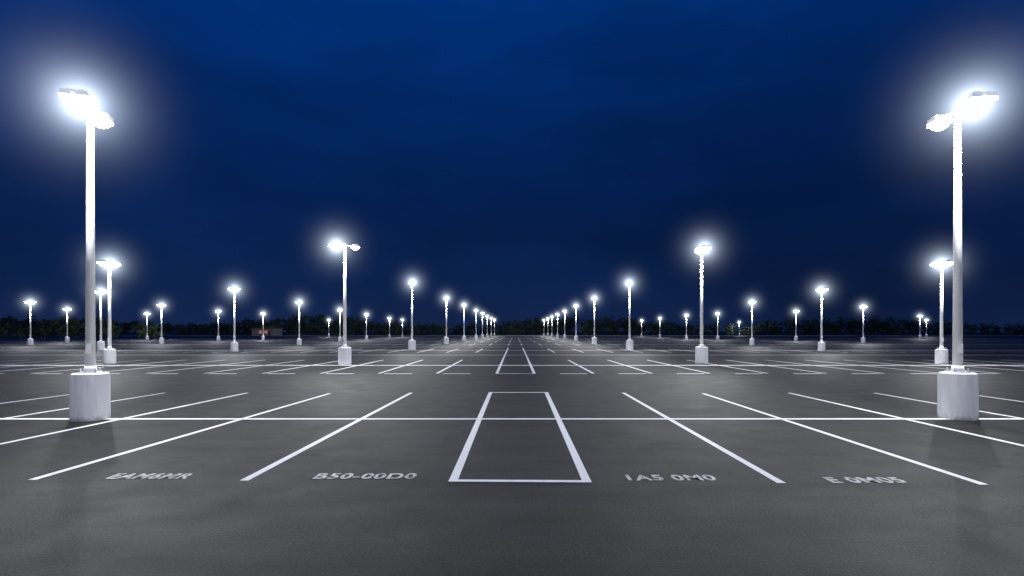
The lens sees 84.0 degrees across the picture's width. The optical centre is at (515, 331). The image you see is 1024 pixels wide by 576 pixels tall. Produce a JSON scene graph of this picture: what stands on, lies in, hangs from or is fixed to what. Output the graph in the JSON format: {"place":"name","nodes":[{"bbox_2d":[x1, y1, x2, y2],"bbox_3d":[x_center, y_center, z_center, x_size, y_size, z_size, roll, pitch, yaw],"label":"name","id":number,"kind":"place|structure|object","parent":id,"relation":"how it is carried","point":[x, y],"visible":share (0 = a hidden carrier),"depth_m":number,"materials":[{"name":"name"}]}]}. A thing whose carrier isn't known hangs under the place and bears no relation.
{"place":"outdoors","nodes":[
{"label":"outdoors","id":0,"kind":"place"},
{"bbox_2d":[252,329,281,335],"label":"walls","id":1,"kind":"structure","parent":0,"point":[274,332],"depth_m":230.00,"materials":[{"name":"grey"}]},
{"bbox_2d":[250,326,283,328],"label":"roof","id":2,"kind":"structure","parent":1,"relation":"on","point":[268,327],"depth_m":232.00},
{"bbox_2d":[0,332,1023,575],"bbox_3d":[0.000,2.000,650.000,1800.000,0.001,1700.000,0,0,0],"label":"asphalt ground","id":3,"kind":"structure","parent":0,"point":[214,514],"depth_m":8.73,"materials":[{"name":"grey asphalt"}]},
{"bbox_2d":[24,301,35,344],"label":"street lamp","id":4,"kind":"object","parent":3,"relation":"on","point":[30,340],"visible":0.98,"depth_m":80.39,"materials":[{"name":"metal"}]},
{"bbox_2d":[63,308,70,341],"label":"street lamp","id":5,"kind":"object","parent":3,"relation":"on","point":[67,338],"visible":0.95,"depth_m":105.39,"materials":[{"name":"metal"}]},
{"bbox_2d":[58,87,113,421],"bbox_3d":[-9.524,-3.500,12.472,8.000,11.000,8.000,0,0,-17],"label":"street lamp","id":6,"kind":"object","parent":3,"relation":"on","point":[90,392],"visible":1,"depth_m":12.87,"materials":[{"name":"metal"}]},
{"bbox_2d":[95,289,107,350],"bbox_3d":[-42.835,-3.050,58.794,8.000,10.100,8.000,0,0,0],"label":"street lamp","id":7,"kind":"object","parent":3,"relation":"on","point":[100,345],"visible":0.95,"depth_m":58.72,"materials":[{"name":"metal"}]},
{"bbox_2d":[97,259,120,363],"bbox_3d":[-24.774,-3.050,34.742,8.000,10.100,8.000,0,0,0],"label":"street lamp","id":8,"kind":"object","parent":3,"relation":"on","point":[109,354],"visible":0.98,"depth_m":34.66,"materials":[{"name":"metal"}]},
{"bbox_2d":[144,313,149,339],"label":"street lamp","id":9,"kind":"object","parent":3,"relation":"on","point":[147,337],"visible":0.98,"depth_m":132.90,"materials":[{"name":"metal"}]},
{"bbox_2d":[105,473,191,478],"bbox_3d":[-5.005,1.994,7.838,1.103,0.001,0.302,0,0,0],"label":"stencilled bay lettering","id":10,"kind":"object","parent":3,"relation":"on","point":[169,476],"visible":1,"depth_m":7.81,"materials":[{"name":"paint"}]},
{"bbox_2d":[157,304,165,343],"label":"street lamp","id":11,"kind":"object","parent":3,"relation":"on","point":[161,340],"visible":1,"depth_m":89.84,"materials":[{"name":"metal"}]},
{"bbox_2d":[216,310,220,340],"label":"street lamp","id":12,"kind":"object","parent":3,"relation":"on","point":[218,336],"visible":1,"depth_m":117.52,"materials":[{"name":"metal"}]},
{"bbox_2d":[228,287,239,351],"bbox_3d":[-27.442,-3.050,55.587,8.000,10.100,8.000,0,0,0],"label":"street lamp","id":13,"kind":"object","parent":3,"relation":"on","point":[234,345],"visible":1,"depth_m":55.51,"materials":[{"name":"metal"}]},
{"bbox_2d":[261,313,264,339],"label":"street lamp","id":14,"kind":"object","parent":3,"relation":"on","point":[263,337],"visible":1,"depth_m":132.89,"materials":[{"name":"metal"}]},
{"bbox_2d":[295,301,301,344],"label":"street lamp","id":15,"kind":"object","parent":3,"relation":"on","point":[299,340],"visible":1,"depth_m":80.39,"materials":[{"name":"metal"}]},
{"bbox_2d":[338,309,341,341],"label":"street lamp","id":16,"kind":"object","parent":3,"relation":"on","point":[339,338],"visible":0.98,"depth_m":108.98,"materials":[{"name":"paint"}]},
{"bbox_2d":[328,241,359,364],"bbox_3d":[-10.461,-3.500,33.300,8.000,11.000,8.000,0,0,-38],"label":"street lamp","id":17,"kind":"object","parent":3,"relation":"on","point":[344,354],"visible":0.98,"depth_m":33.52,"materials":[{"name":"metal"}]},
{"bbox_2d":[312,473,416,478],"bbox_3d":[-2.054,1.994,7.838,1.384,0.001,0.302,0,0,0],"label":"stencilled bay lettering","id":18,"kind":"object","parent":3,"relation":"on","point":[370,476],"visible":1,"depth_m":7.81,"materials":[{"name":"paint"}]},
{"bbox_2d":[365,313,367,338],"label":"street lamp","id":19,"kind":"object","parent":3,"relation":"on","point":[366,336],"visible":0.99,"depth_m":138.89,"materials":[{"name":"metal"}]},
{"bbox_2d":[408,280,415,350],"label":"street lamp","id":20,"kind":"object","parent":3,"relation":"on","point":[411,344],"visible":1,"depth_m":58.60,"materials":[{"name":"metal"}]},
{"bbox_2d":[444,296,448,343],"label":"street lamp","id":21,"kind":"object","parent":3,"relation":"on","point":[446,339],"visible":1,"depth_m":85.82,"materials":[{"name":"metal"}]},
{"bbox_2d":[462,304,465,341],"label":"street lamp","id":22,"kind":"object","parent":3,"relation":"on","point":[463,338],"visible":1,"depth_m":108.47,"materials":[{"name":"metal"}]},
{"bbox_2d":[481,313,483,337],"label":"street lamp","id":23,"kind":"object","parent":3,"relation":"on","point":[482,335],"visible":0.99,"depth_m":160.66,"materials":[{"name":"metal"}]},
{"bbox_2d":[0,313,1023,338],"bbox_3d":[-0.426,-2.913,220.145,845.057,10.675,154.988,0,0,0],"label":"distant treeline","id":24,"kind":"object","parent":3,"relation":"on","point":[41,328],"visible":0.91,"depth_m":255.50,"materials":[{"name":"green plant"}]},
{"bbox_2d":[0,338,1023,484],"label":"parking line markings","id":25,"kind":"object","parent":3,"relation":"on","point":[457,470],"visible":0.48,"depth_m":13.63,"materials":[{"name":"white paint"}]},
{"bbox_2d":[0,334,1023,335],"bbox_3d":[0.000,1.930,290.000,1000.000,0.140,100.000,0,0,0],"label":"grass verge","id":26,"kind":"object","parent":3,"relation":"on","point":[567,335],"depth_m":246.07,"materials":[{"name":"plant"}]},
{"bbox_2d":[556,313,558,337],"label":"street lamp","id":27,"kind":"object","parent":3,"relation":"on","point":[557,334],"visible":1,"depth_m":167.97,"materials":[{"name":"metal"}]},
{"bbox_2d":[563,310,565,338],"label":"street lamp","id":28,"kind":"object","parent":3,"relation":"on","point":[564,336],"visible":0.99,"depth_m":142.13,"materials":[{"name":"metal"}]},
{"bbox_2d":[592,296,596,343],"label":"street lamp","id":29,"kind":"object","parent":3,"relation":"on","point":[594,339],"visible":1,"depth_m":85.78,"materials":[{"name":"metal"}]},
{"bbox_2d":[626,281,632,349],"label":"street lamp","id":30,"kind":"object","parent":3,"relation":"on","point":[629,343],"visible":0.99,"depth_m":59.38,"materials":[{"name":"metal"}]},
{"bbox_2d":[625,475,715,479],"bbox_3d":[2.118,1.994,7.752,1.198,0.001,0.296,0,0,0],"label":"stencilled bay lettering","id":31,"kind":"object","parent":3,"relation":"on","point":[673,477],"visible":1,"depth_m":7.75,"materials":[{"name":"paint"}]},
{"bbox_2d":[685,314,687,338],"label":"street lamp","id":32,"kind":"object","parent":3,"relation":"on","point":[686,335],"visible":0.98,"depth_m":145.50,"materials":[{"name":"metal"}]},
{"bbox_2d":[694,244,710,363],"bbox_3d":[11.430,-3.500,34.379,8.000,11.000,8.000,0,0,0],"label":"street lamp","id":33,"kind":"object","parent":3,"relation":"on","point":[701,353],"visible":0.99,"depth_m":34.79,"materials":[{"name":"metal"}]},
{"bbox_2d":[716,313,719,339],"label":"street lamp","id":34,"kind":"object","parent":3,"relation":"on","point":[717,337],"visible":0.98,"depth_m":132.85,"materials":[{"name":"metal"}]},
{"bbox_2d":[749,301,755,344],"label":"street lamp","id":35,"kind":"object","parent":3,"relation":"on","point":[751,340],"visible":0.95,"depth_m":80.39,"materials":[{"name":"metal"}]},
{"bbox_2d":[793,310,798,340],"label":"street lamp","id":36,"kind":"object","parent":3,"relation":"on","point":[795,338],"visible":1,"depth_m":117.42,"materials":[{"name":"paint"}]},
{"bbox_2d":[816,287,827,350],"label":"street lamp","id":37,"kind":"object","parent":3,"relation":"on","point":[821,345],"visible":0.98,"depth_m":56.54,"materials":[{"name":"metal"}]},
{"bbox_2d":[860,305,866,342],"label":"street lamp","id":38,"kind":"object","parent":3,"relation":"on","point":[863,339],"visible":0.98,"depth_m":95.45,"materials":[{"name":"metal"}]},
{"bbox_2d":[823,477,905,482],"bbox_3d":[4.689,1.994,7.627,1.000,0.001,0.286,0,0,0],"label":"stencilled bay lettering","id":39,"kind":"object","parent":3,"relation":"on","point":[868,479],"visible":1,"depth_m":7.65,"materials":[{"name":"paint"}]},
{"bbox_2d":[930,259,952,363],"bbox_3d":[26.044,-3.050,34.742,8.000,10.100,8.000,0,0,0],"label":"street lamp","id":40,"kind":"object","parent":3,"relation":"on","point":[941,355],"visible":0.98,"depth_m":34.66,"materials":[{"name":"metal"}]},
{"bbox_2d":[926,90,998,420],"bbox_3d":[10.139,-3.500,12.602,8.000,11.000,8.000,0,0,6],"label":"street lamp","id":41,"kind":"object","parent":3,"relation":"on","point":[957,391],"visible":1,"depth_m":13.02,"materials":[{"name":"metal"}]},
{"bbox_2d":[0,0,1023,331],"label":"sky","id":42,"kind":"structure","parent":0,"point":[519,160],"materials":[{"name":"blue"}]}
]}

